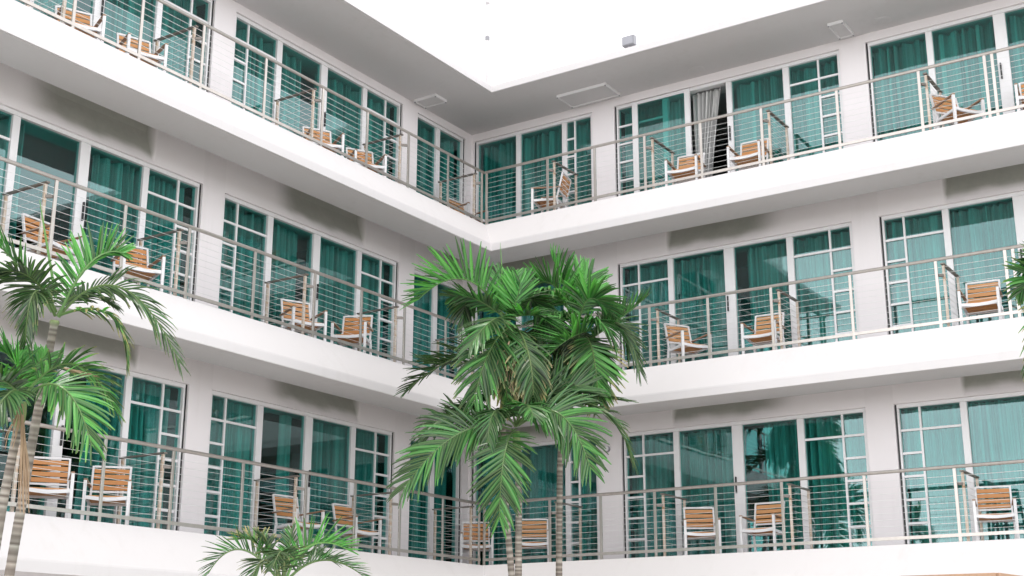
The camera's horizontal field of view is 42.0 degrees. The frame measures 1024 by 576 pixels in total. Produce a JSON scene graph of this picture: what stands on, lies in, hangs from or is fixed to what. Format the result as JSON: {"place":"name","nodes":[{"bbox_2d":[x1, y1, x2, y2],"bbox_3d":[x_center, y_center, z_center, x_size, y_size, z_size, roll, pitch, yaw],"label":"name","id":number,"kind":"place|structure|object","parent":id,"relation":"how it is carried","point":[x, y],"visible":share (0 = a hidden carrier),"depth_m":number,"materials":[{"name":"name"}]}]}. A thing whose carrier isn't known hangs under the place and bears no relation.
{"place":"outdoors","nodes":[
{"label":"outdoors","id":0,"kind":"place"},
{"bbox_2d":[0,0,1023,575],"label":"hotel building","id":1,"kind":"structure","parent":0,"point":[72,100],"depth_m":20.77,"materials":[{"name":"paint"}]},
{"bbox_2d":[0,119,24,246],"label":"curtain","id":2,"kind":"object","parent":1,"relation":"hanging from","point":[4,123],"visible":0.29,"depth_m":17.10,"materials":[{"name":"fabric"}]},
{"bbox_2d":[1,181,52,254],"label":"balcony divider","id":3,"kind":"object","parent":1,"relation":"on","point":[45,195],"visible":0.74,"depth_m":16.15,"materials":[{"name":"silver metal"}]},
{"bbox_2d":[29,456,74,518],"bbox_3d":[-5.589,2.425,16.055,0.570,0.862,0.595,6,-17,-19],"label":"armchair","id":4,"kind":"object","parent":1,"relation":"on","point":[63,492],"visible":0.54,"depth_m":16.27,"materials":[{"name":"brown wood"}]},
{"bbox_2d":[21,213,83,266],"bbox_3d":[-5.789,-0.507,16.715,0.595,0.862,0.570,-8,-18,25],"label":"armchair","id":5,"kind":"object","parent":1,"relation":"on","point":[27,235],"visible":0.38,"depth_m":16.75,"materials":[{"name":"white metal"}]},
{"bbox_2d":[54,5,105,42],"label":"armchair","id":6,"kind":"object","parent":1,"relation":"on","point":[87,21],"visible":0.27,"depth_m":17.69,"materials":[{"name":"white metal"}]},
{"bbox_2d":[1,341,186,530],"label":"window","id":7,"kind":"structure","parent":1,"relation":"in","point":[126,401],"depth_m":17.95,"materials":[{"name":"white metal"}]},
{"bbox_2d":[0,104,200,300],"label":"window","id":8,"kind":"structure","parent":1,"relation":"in","point":[84,146],"depth_m":17.90,"materials":[{"name":"white metal"}]},
{"bbox_2d":[80,465,132,524],"bbox_3d":[-5.076,2.629,16.764,0.570,0.862,0.595,3,-16,-12],"label":"armchair","id":9,"kind":"object","parent":1,"relation":"on","point":[125,500],"visible":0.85,"depth_m":16.95,"materials":[{"name":"brown wood"}]},
{"bbox_2d":[22,0,213,91],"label":"window","id":10,"kind":"structure","parent":1,"relation":"in","point":[209,7],"depth_m":19.85,"materials":[{"name":"white metal"}]},
{"bbox_2d":[73,373,170,528],"bbox_3d":[-5.218,2.292,17.998,0.300,2.130,1.505,-10,-19,32],"label":"curtain","id":11,"kind":"object","parent":1,"relation":"hanging from","point":[143,423],"visible":0.38,"depth_m":18.08,"materials":[{"name":"fabric"}]},
{"bbox_2d":[83,155,183,295],"bbox_3d":[-5.279,-0.614,18.750,0.298,2.130,1.722,-10,-19,32],"label":"curtain","id":12,"kind":"object","parent":1,"relation":"hanging from","point":[120,181],"visible":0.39,"depth_m":18.67,"materials":[{"name":"fabric"}]},
{"bbox_2d":[110,242,165,291],"bbox_3d":[-4.988,-0.228,17.684,0.570,0.862,0.595,11,-19,-34],"label":"armchair","id":13,"kind":"object","parent":1,"relation":"on","point":[145,272],"visible":0.56,"depth_m":17.73,"materials":[{"name":"white metal"}]},
{"bbox_2d":[116,32,167,71],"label":"armchair","id":14,"kind":"object","parent":1,"relation":"on","point":[145,44],"visible":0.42,"depth_m":18.32,"materials":[{"name":"white metal"}]},
{"bbox_2d":[116,452,170,528],"bbox_3d":[-4.737,2.647,17.105,0.890,1.016,0.109,-10,-19,32],"label":"balcony divider","id":15,"kind":"object","parent":1,"relation":"on","point":[162,468],"visible":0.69,"depth_m":17.00,"materials":[{"name":"silver metal"}]},
{"bbox_2d":[104,0,196,84],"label":"curtain","id":16,"kind":"object","parent":1,"relation":"hanging from","point":[129,4],"visible":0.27,"depth_m":19.61,"materials":[{"name":"fabric"}]},
{"bbox_2d":[136,228,186,295],"bbox_3d":[-4.734,-0.237,17.934,0.890,1.016,0.109,-10,-19,32],"label":"balcony divider","id":17,"kind":"object","parent":1,"relation":"on","point":[179,241],"visible":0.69,"depth_m":17.82,"materials":[{"name":"silver metal"}]},
{"bbox_2d":[154,25,201,84],"bbox_3d":[-4.732,-3.120,18.762,0.890,1.016,0.109,-10,-19,32],"label":"balcony divider","id":18,"kind":"object","parent":1,"relation":"on","point":[192,46],"visible":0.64,"depth_m":18.67,"materials":[{"name":"silver metal"}]},
{"bbox_2d":[204,398,253,536],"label":"curtain","id":19,"kind":"object","parent":1,"relation":"hanging from","point":[238,441],"visible":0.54,"depth_m":19.54,"materials":[{"name":"fabric"}]},
{"bbox_2d":[0,156,481,383],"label":"balcony railing","id":20,"kind":"object","parent":1,"relation":"on","point":[185,294],"visible":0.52,"depth_m":18.27,"materials":[{"name":"metal"}]},
{"bbox_2d":[0,417,482,564],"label":"balcony railing","id":21,"kind":"object","parent":1,"relation":"on","point":[99,514],"visible":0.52,"depth_m":17.84,"materials":[{"name":"metal"}]},
{"bbox_2d":[19,0,484,222],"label":"balcony railing","id":22,"kind":"object","parent":1,"relation":"on","point":[138,55],"visible":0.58,"depth_m":19.70,"materials":[{"name":"metal"}]},
{"bbox_2d":[218,204,296,327],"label":"curtain","id":23,"kind":"object","parent":1,"relation":"hanging from","point":[284,244],"visible":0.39,"depth_m":20.65,"materials":[{"name":"fabric"}]},
{"bbox_2d":[231,29,300,135],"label":"curtain","id":24,"kind":"object","parent":1,"relation":"hanging from","point":[267,48],"visible":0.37,"depth_m":21.47,"materials":[{"name":"fabric"}]},
{"bbox_2d":[253,475,303,540],"bbox_3d":[-3.360,3.227,19.121,0.891,1.016,0.128,-10,-19,32],"label":"balcony divider","id":25,"kind":"object","parent":1,"relation":"on","point":[294,503],"visible":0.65,"depth_m":19.12,"materials":[{"name":"silver metal"}]},
{"bbox_2d":[272,415,291,542],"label":"curtain","id":26,"kind":"object","parent":1,"relation":"hanging from","point":[283,447],"visible":0.57,"depth_m":20.60,"materials":[{"name":"fabric"}]},
{"bbox_2d":[264,273,312,334],"bbox_3d":[-3.357,0.344,19.950,0.891,1.016,0.128,-10,-19,32],"label":"balcony divider","id":27,"kind":"object","parent":1,"relation":"on","point":[305,286],"visible":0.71,"depth_m":19.89,"materials":[{"name":"silver metal"}]},
{"bbox_2d":[274,88,320,141],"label":"balcony divider","id":28,"kind":"object","parent":1,"relation":"on","point":[312,90],"visible":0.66,"depth_m":20.73,"materials":[{"name":"silver metal"}]},
{"bbox_2d":[203,391,392,554],"bbox_3d":[-3.213,3.019,20.560,0.142,2.205,4.230,-10,-19,32],"label":"window","id":29,"kind":"structure","parent":1,"relation":"in","point":[307,418],"depth_m":20.66,"materials":[{"name":"white metal"}]},
{"bbox_2d":[272,494,324,546],"bbox_3d":[-3.180,3.468,19.677,0.595,0.862,0.570,-13,-20,37],"label":"armchair","id":30,"kind":"object","parent":1,"relation":"on","point":[282,513],"visible":0.55,"depth_m":19.75,"materials":[{"name":"white metal"}]},
{"bbox_2d":[279,299,327,340],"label":"armchair","id":31,"kind":"object","parent":1,"relation":"on","point":[297,320],"visible":0.62,"depth_m":20.46,"materials":[{"name":"brown wood"}]},
{"bbox_2d":[217,194,396,360],"bbox_3d":[-3.210,0.136,21.389,0.142,2.205,4.230,-10,-19,32],"label":"window","id":32,"kind":"structure","parent":1,"relation":"in","point":[269,218],"depth_m":21.50,"materials":[{"name":"white metal"}]},
{"bbox_2d":[231,13,401,181],"bbox_3d":[-3.207,-2.748,22.217,0.142,2.205,4.230,-10,-19,32],"label":"window","id":33,"kind":"structure","parent":1,"relation":"in","point":[323,68],"depth_m":22.34,"materials":[{"name":"white metal"}]},
{"bbox_2d":[302,126,344,156],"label":"armchair","id":34,"kind":"object","parent":1,"relation":"on","point":[341,146],"visible":0.3,"depth_m":21.66,"materials":[{"name":"white metal"}]},
{"bbox_2d":[308,421,377,552],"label":"curtain","id":35,"kind":"object","parent":1,"relation":"hanging from","point":[329,448],"visible":0.5,"depth_m":21.54,"materials":[{"name":"fabric"}]},
{"bbox_2d":[304,239,383,356],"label":"curtain","id":36,"kind":"object","parent":1,"relation":"hanging from","point":[336,263],"visible":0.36,"depth_m":22.34,"materials":[{"name":"fabric"}]},
{"bbox_2d":[313,72,389,177],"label":"curtain","id":37,"kind":"object","parent":1,"relation":"hanging from","point":[340,88],"visible":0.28,"depth_m":23.25,"materials":[{"name":"fabric"}]},
{"bbox_2d":[330,315,373,354],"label":"armchair","id":38,"kind":"object","parent":1,"relation":"on","point":[354,337],"visible":0.73,"depth_m":21.32,"materials":[{"name":"brown wood"}]},
{"bbox_2d":[332,503,381,553],"bbox_3d":[-2.440,3.780,20.762,0.595,0.862,0.570,-13,-20,37],"label":"armchair","id":39,"kind":"object","parent":1,"relation":"on","point":[365,533],"visible":0.63,"depth_m":20.81,"materials":[{"name":"brown wood"}]},
{"bbox_2d":[345,147,386,176],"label":"armchair","id":40,"kind":"object","parent":1,"relation":"on","point":[358,154],"visible":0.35,"depth_m":22.50,"materials":[{"name":"brown wood"}]},
{"bbox_2d":[350,492,397,554],"bbox_3d":[-2.164,3.732,20.873,0.891,1.016,0.128,-10,-19,32],"label":"balcony divider","id":41,"kind":"object","parent":1,"relation":"on","point":[390,522],"visible":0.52,"depth_m":20.75,"materials":[{"name":"silver metal"}]},
{"bbox_2d":[357,306,402,361],"bbox_3d":[-2.162,0.848,21.701,0.891,1.016,0.128,-10,-19,32],"label":"balcony divider","id":42,"kind":"object","parent":1,"relation":"on","point":[396,317],"visible":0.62,"depth_m":21.58,"materials":[{"name":"silver metal"}]},
{"bbox_2d":[408,443,446,560],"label":"curtain","id":43,"kind":"object","parent":1,"relation":"hanging from","point":[439,489],"visible":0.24,"depth_m":23.23,"materials":[{"name":"fabric"}]},
{"bbox_2d":[412,278,448,377],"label":"curtain","id":44,"kind":"object","parent":1,"relation":"hanging from","point":[422,302],"visible":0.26,"depth_m":24.18,"materials":[{"name":"fabric"}]},
{"bbox_2d":[414,93,446,108],"bbox_3d":[-1.487,-3.409,24.338,0.488,0.061,0.348,-10,-19,32],"label":"ceiling hatch","id":45,"kind":"object","parent":1,"relation":"attached to","point":[435,99],"visible":1,"depth_m":24.31,"materials":[{"name":"paint"}]},
{"bbox_2d":[408,437,460,562],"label":"window","id":46,"kind":"structure","parent":1,"relation":"in","point":[456,470],"depth_m":23.38,"materials":[{"name":"white metal"}]},
{"bbox_2d":[416,125,453,205],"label":"curtain","id":47,"kind":"object","parent":1,"relation":"hanging from","point":[426,158],"visible":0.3,"depth_m":25.14,"materials":[{"name":"fabric"}]},
{"bbox_2d":[412,270,461,380],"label":"window","id":48,"kind":"structure","parent":1,"relation":"in","point":[433,292],"depth_m":24.11,"materials":[{"name":"white metal"}]},
{"bbox_2d":[416,114,463,207],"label":"window","id":49,"kind":"structure","parent":1,"relation":"in","point":[436,132],"depth_m":25.06,"materials":[{"name":"white metal"}]},
{"bbox_2d":[432,506,477,563],"bbox_3d":[-0.971,4.235,22.620,0.891,1.016,0.118,-10,-19,32],"label":"balcony divider","id":50,"kind":"object","parent":1,"relation":"on","point":[469,535],"visible":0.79,"depth_m":22.60,"materials":[{"name":"silver metal"}]},
{"bbox_2d":[460,522,493,564],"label":"armchair","id":51,"kind":"object","parent":1,"relation":"on","point":[475,546],"visible":0.77,"depth_m":23.26,"materials":[{"name":"brown wood"}]},
{"bbox_2d":[475,113,592,217],"bbox_3d":[0.417,-1.953,24.969,2.634,2.205,0.124,-10,-19,32],"label":"window","id":52,"kind":"structure","parent":1,"relation":"in","point":[519,135],"depth_m":25.09,"materials":[{"name":"white metal"}]},
{"bbox_2d":[472,436,598,564],"bbox_3d":[0.411,3.813,23.312,2.634,2.205,0.124,-10,-19,32],"label":"window","id":53,"kind":"structure","parent":1,"relation":"in","point":[569,481],"depth_m":23.01,"materials":[{"name":"white metal"}]},
{"bbox_2d":[522,519,548,561],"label":"armchair","id":54,"kind":"object","parent":1,"relation":"on","point":[531,545],"visible":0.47,"depth_m":22.88,"materials":[{"name":"brown wood"}]},
{"bbox_2d":[483,122,591,223],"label":"curtain","id":55,"kind":"object","parent":1,"relation":"hanging from","point":[537,147],"visible":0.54,"depth_m":25.32,"materials":[{"name":"fabric"}]},
{"bbox_2d":[483,284,593,359],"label":"curtain","id":56,"kind":"object","parent":1,"relation":"hanging from","point":[528,318],"visible":0.04,"depth_m":24.59,"materials":[{"name":"fabric"}]},
{"bbox_2d":[482,442,597,564],"bbox_3d":[0.527,3.873,23.483,2.632,2.130,0.305,-10,-19,32],"label":"curtain","id":57,"kind":"object","parent":1,"relation":"hanging from","point":[543,477],"visible":0.21,"depth_m":23.45,"materials":[{"name":"fabric"}]},
{"bbox_2d":[531,172,571,214],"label":"armchair","id":58,"kind":"object","parent":1,"relation":"on","point":[542,202],"visible":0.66,"depth_m":23.78,"materials":[{"name":"brown wood"}]},
{"bbox_2d":[549,160,577,209],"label":"balcony divider","id":59,"kind":"object","parent":1,"relation":"on","point":[553,170],"visible":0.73,"depth_m":23.60,"materials":[{"name":"silver metal"}]},
{"bbox_2d":[556,82,619,107],"bbox_3d":[1.378,-3.476,24.094,1.018,0.061,0.548,-10,-19,32],"label":"ceiling hatch","id":60,"kind":"object","parent":1,"relation":"attached to","point":[589,94],"visible":1,"depth_m":24.08,"materials":[{"name":"paint"}]},
{"bbox_2d":[625,99,692,194],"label":"curtain","id":61,"kind":"object","parent":1,"relation":"hanging from","point":[677,113],"visible":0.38,"depth_m":23.90,"materials":[{"name":"fabric"}]},
{"bbox_2d":[646,137,674,188],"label":"balcony divider","id":62,"kind":"object","parent":1,"relation":"on","point":[652,154],"visible":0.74,"depth_m":22.57,"materials":[{"name":"silver metal"}]},
{"bbox_2d":[651,308,680,365],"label":"balcony divider","id":63,"kind":"object","parent":1,"relation":"on","point":[656,319],"visible":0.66,"depth_m":21.72,"materials":[{"name":"silver metal"}]},
{"bbox_2d":[656,493,687,555],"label":"balcony divider","id":64,"kind":"object","parent":1,"relation":"on","point":[662,505],"visible":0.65,"depth_m":20.88,"materials":[{"name":"silver metal"}]},
{"bbox_2d":[628,252,727,368],"bbox_3d":[2.870,0.567,22.831,2.005,2.130,0.303,-10,-19,32],"label":"curtain","id":65,"kind":"object","parent":1,"relation":"hanging from","point":[699,276],"visible":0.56,"depth_m":22.84,"materials":[{"name":"fabric"}]},
{"bbox_2d":[631,428,736,557],"bbox_3d":[2.874,3.449,21.996,2.029,2.130,0.298,-10,-19,32],"label":"curtain","id":66,"kind":"object","parent":1,"relation":"hanging from","point":[707,457],"visible":0.6,"depth_m":22.05,"materials":[{"name":"fabric"}]},
{"bbox_2d":[664,152,705,185],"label":"armchair","id":67,"kind":"object","parent":1,"relation":"on","point":[681,172],"visible":0.6,"depth_m":22.55,"materials":[{"name":"brown wood"}]},
{"bbox_2d":[664,323,711,363],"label":"armchair","id":68,"kind":"object","parent":1,"relation":"on","point":[686,348],"visible":0.79,"depth_m":21.83,"materials":[{"name":"brown wood"}]},
{"bbox_2d":[682,507,721,554],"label":"armchair","id":69,"kind":"object","parent":1,"relation":"on","point":[686,523],"visible":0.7,"depth_m":21.21,"materials":[{"name":"brown wood"}]},
{"bbox_2d":[693,87,720,177],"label":"curtain","id":70,"kind":"object","parent":1,"relation":"hanging from","point":[706,105],"visible":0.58,"depth_m":23.37,"materials":[{"name":"fabric"}]},
{"bbox_2d":[615,51,845,196],"bbox_3d":[3.666,-2.546,22.895,4.240,2.205,0.165,-10,-19,32],"label":"window","id":71,"kind":"structure","parent":1,"relation":"in","point":[785,68],"depth_m":23.16,"materials":[{"name":"white metal"}]},
{"bbox_2d":[618,222,859,369],"bbox_3d":[3.670,0.340,22.076,4.240,2.205,0.142,-10,-19,32],"label":"window","id":72,"kind":"structure","parent":1,"relation":"in","point":[730,270],"depth_m":22.05,"materials":[{"name":"white metal"}]},
{"bbox_2d":[727,138,768,172],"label":"armchair","id":73,"kind":"object","parent":1,"relation":"on","point":[749,157],"visible":0.58,"depth_m":21.95,"materials":[{"name":"brown wood"}]},
{"bbox_2d":[622,408,874,557],"bbox_3d":[3.667,3.224,21.248,4.240,2.205,0.142,-10,-19,32],"label":"window","id":74,"kind":"structure","parent":1,"relation":"in","point":[738,439],"depth_m":21.32,"materials":[{"name":"white metal"}]},
{"bbox_2d":[483,459,1023,564],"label":"balcony railing","id":75,"kind":"object","parent":1,"relation":"on","point":[784,544],"visible":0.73,"depth_m":19.76,"materials":[{"name":"metal"}]},
{"bbox_2d":[484,244,1023,370],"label":"balcony railing","id":76,"kind":"object","parent":1,"relation":"on","point":[940,322],"visible":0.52,"depth_m":19.95,"materials":[{"name":"metal"}]},
{"bbox_2d":[485,43,1023,224],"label":"balcony railing","id":77,"kind":"object","parent":1,"relation":"on","point":[923,126],"visible":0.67,"depth_m":21.27,"materials":[{"name":"metal"}]},
{"bbox_2d":[739,501,786,551],"bbox_3d":[3.856,3.678,20.385,0.570,0.862,0.595,-10,-19,31],"label":"armchair","id":78,"kind":"object","parent":1,"relation":"on","point":[763,531],"visible":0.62,"depth_m":20.54,"materials":[{"name":"brown wood"}]},
{"bbox_2d":[741,312,785,353],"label":"armchair","id":79,"kind":"object","parent":1,"relation":"on","point":[762,338],"visible":0.7,"depth_m":21.19,"materials":[{"name":"brown wood"}]},
{"bbox_2d":[763,109,789,163],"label":"balcony divider","id":80,"kind":"object","parent":1,"relation":"on","point":[772,114],"visible":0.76,"depth_m":21.54,"materials":[{"name":"silver metal"}]},
{"bbox_2d":[773,289,800,348],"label":"balcony divider","id":81,"kind":"object","parent":1,"relation":"on","point":[778,301],"visible":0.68,"depth_m":20.74,"materials":[{"name":"silver metal"}]},
{"bbox_2d":[736,61,842,163],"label":"curtain","id":82,"kind":"object","parent":1,"relation":"hanging from","point":[759,93],"visible":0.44,"depth_m":22.56,"materials":[{"name":"fabric"}]},
{"bbox_2d":[784,483,812,549],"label":"balcony divider","id":83,"kind":"object","parent":1,"relation":"on","point":[791,511],"visible":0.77,"depth_m":19.90,"materials":[{"name":"silver metal"}]},
{"bbox_2d":[747,231,856,352],"bbox_3d":[4.743,0.229,21.648,1.922,2.130,0.303,-10,-19,32],"label":"curtain","id":84,"kind":"object","parent":1,"relation":"hanging from","point":[767,265],"visible":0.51,"depth_m":21.68,"materials":[{"name":"fabric"}]},
{"bbox_2d":[764,415,871,550],"bbox_3d":[4.815,3.103,20.785,1.769,2.130,0.293,-10,-19,32],"label":"curtain","id":85,"kind":"object","parent":1,"relation":"hanging from","point":[825,457],"visible":0.62,"depth_m":20.80,"materials":[{"name":"fabric"}]},
{"bbox_2d":[827,19,853,39],"bbox_3d":[5.330,-4.185,21.612,0.258,0.061,0.548,-10,-19,32],"label":"ceiling hatch","id":86,"kind":"object","parent":1,"relation":"attached to","point":[840,29],"visible":1,"depth_m":21.60,"materials":[{"name":"paint"}]},
{"bbox_2d":[873,21,1002,140],"bbox_3d":[6.789,-3.020,21.196,2.024,2.130,0.316,-10,-19,32],"label":"curtain","id":87,"kind":"object","parent":1,"relation":"hanging from","point":[955,44],"visible":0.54,"depth_m":21.35,"materials":[{"name":"fabric"}]},
{"bbox_2d":[866,4,1023,141],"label":"window","id":88,"kind":"structure","parent":1,"relation":"in","point":[999,16],"depth_m":20.92,"materials":[{"name":"white metal"}]},
{"bbox_2d":[938,262,963,326],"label":"balcony divider","id":89,"kind":"object","parent":1,"relation":"on","point":[950,270],"visible":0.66,"depth_m":19.27,"materials":[{"name":"silver metal"}]},
{"bbox_2d":[880,191,1023,334],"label":"window","id":90,"kind":"structure","parent":1,"relation":"in","point":[1017,197],"depth_m":20.40,"materials":[{"name":"white metal"}]},
{"bbox_2d":[888,201,1023,333],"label":"curtain","id":91,"kind":"object","parent":1,"relation":"hanging from","point":[986,227],"visible":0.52,"depth_m":20.48,"materials":[{"name":"fabric"}]},
{"bbox_2d":[929,93,985,128],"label":"armchair","id":92,"kind":"object","parent":1,"relation":"on","point":[950,113],"visible":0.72,"depth_m":20.17,"materials":[{"name":"white metal"}]},
{"bbox_2d":[895,391,1023,543],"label":"window","id":93,"kind":"structure","parent":1,"relation":"in","point":[964,411],"depth_m":19.64,"materials":[{"name":"white metal"}]},
{"bbox_2d":[903,398,1023,543],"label":"curtain","id":94,"kind":"object","parent":1,"relation":"hanging from","point":[997,429],"visible":0.62,"depth_m":19.65,"materials":[{"name":"fabric"}]},
{"bbox_2d":[957,470,983,540],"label":"balcony divider","id":95,"kind":"object","parent":1,"relation":"on","point":[963,472],"visible":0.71,"depth_m":18.44,"materials":[{"name":"silver metal"}]},
{"bbox_2d":[957,279,1004,324],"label":"armchair","id":96,"kind":"object","parent":1,"relation":"on","point":[977,308],"visible":0.84,"depth_m":19.41,"materials":[{"name":"brown wood"}]},
{"bbox_2d":[972,485,1019,540],"bbox_3d":[6.714,3.147,18.527,0.570,0.862,0.595,-5,-17,19],"label":"armchair","id":97,"kind":"object","parent":1,"relation":"on","point":[1004,517],"visible":0.84,"depth_m":18.72,"materials":[{"name":"brown wood"}]},
{"bbox_2d":[1006,15,1023,110],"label":"curtain","id":98,"kind":"object","parent":1,"relation":"hanging from","point":[1015,26],"visible":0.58,"depth_m":20.68,"materials":[{"name":"fabric"}]},
{"bbox_2d":[471,0,796,33],"label":"sky","id":99,"kind":"structure","parent":0,"point":[680,16],"materials":[{"name":"white"}]},
{"label":"ground","id":100,"kind":"structure","parent":0,"visible":0},
{"bbox_2d":[0,326,125,547],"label":"palm tree","id":101,"kind":"object","parent":100,"relation":"on","point":[29,375],"visible":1,"depth_m":11.11,"materials":[{"name":"green plant"}]},
{"bbox_2d":[0,200,190,575],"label":"palm tree","id":102,"kind":"object","parent":100,"relation":"on","point":[40,295],"visible":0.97,"depth_m":11.90,"materials":[{"name":"green plant"}]},
{"bbox_2d":[196,513,371,575],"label":"palm","id":103,"kind":"object","parent":100,"relation":"on","point":[282,557],"visible":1,"depth_m":12.06,"materials":[{"name":"green plant"}]},
{"bbox_2d":[393,236,563,575],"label":"palm tree","id":104,"kind":"object","parent":100,"relation":"on","point":[504,364],"visible":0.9,"depth_m":17.62,"materials":[{"name":"green plant"}]},
{"bbox_2d":[386,352,638,575],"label":"palm tree","id":105,"kind":"object","parent":100,"relation":"on","point":[549,412],"visible":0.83,"depth_m":17.06,"materials":[{"name":"green plant"}]},
{"bbox_2d":[519,244,650,575],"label":"palm tree","id":106,"kind":"object","parent":100,"relation":"on","point":[583,289],"visible":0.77,"depth_m":18.43,"materials":[{"name":"green plant"}]},
{"bbox_2d":[1002,241,1023,381],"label":"palm tree","id":107,"kind":"object","parent":100,"relation":"on","point":[1018,290],"visible":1,"depth_m":12.59,"materials":[{"name":"green plant"}]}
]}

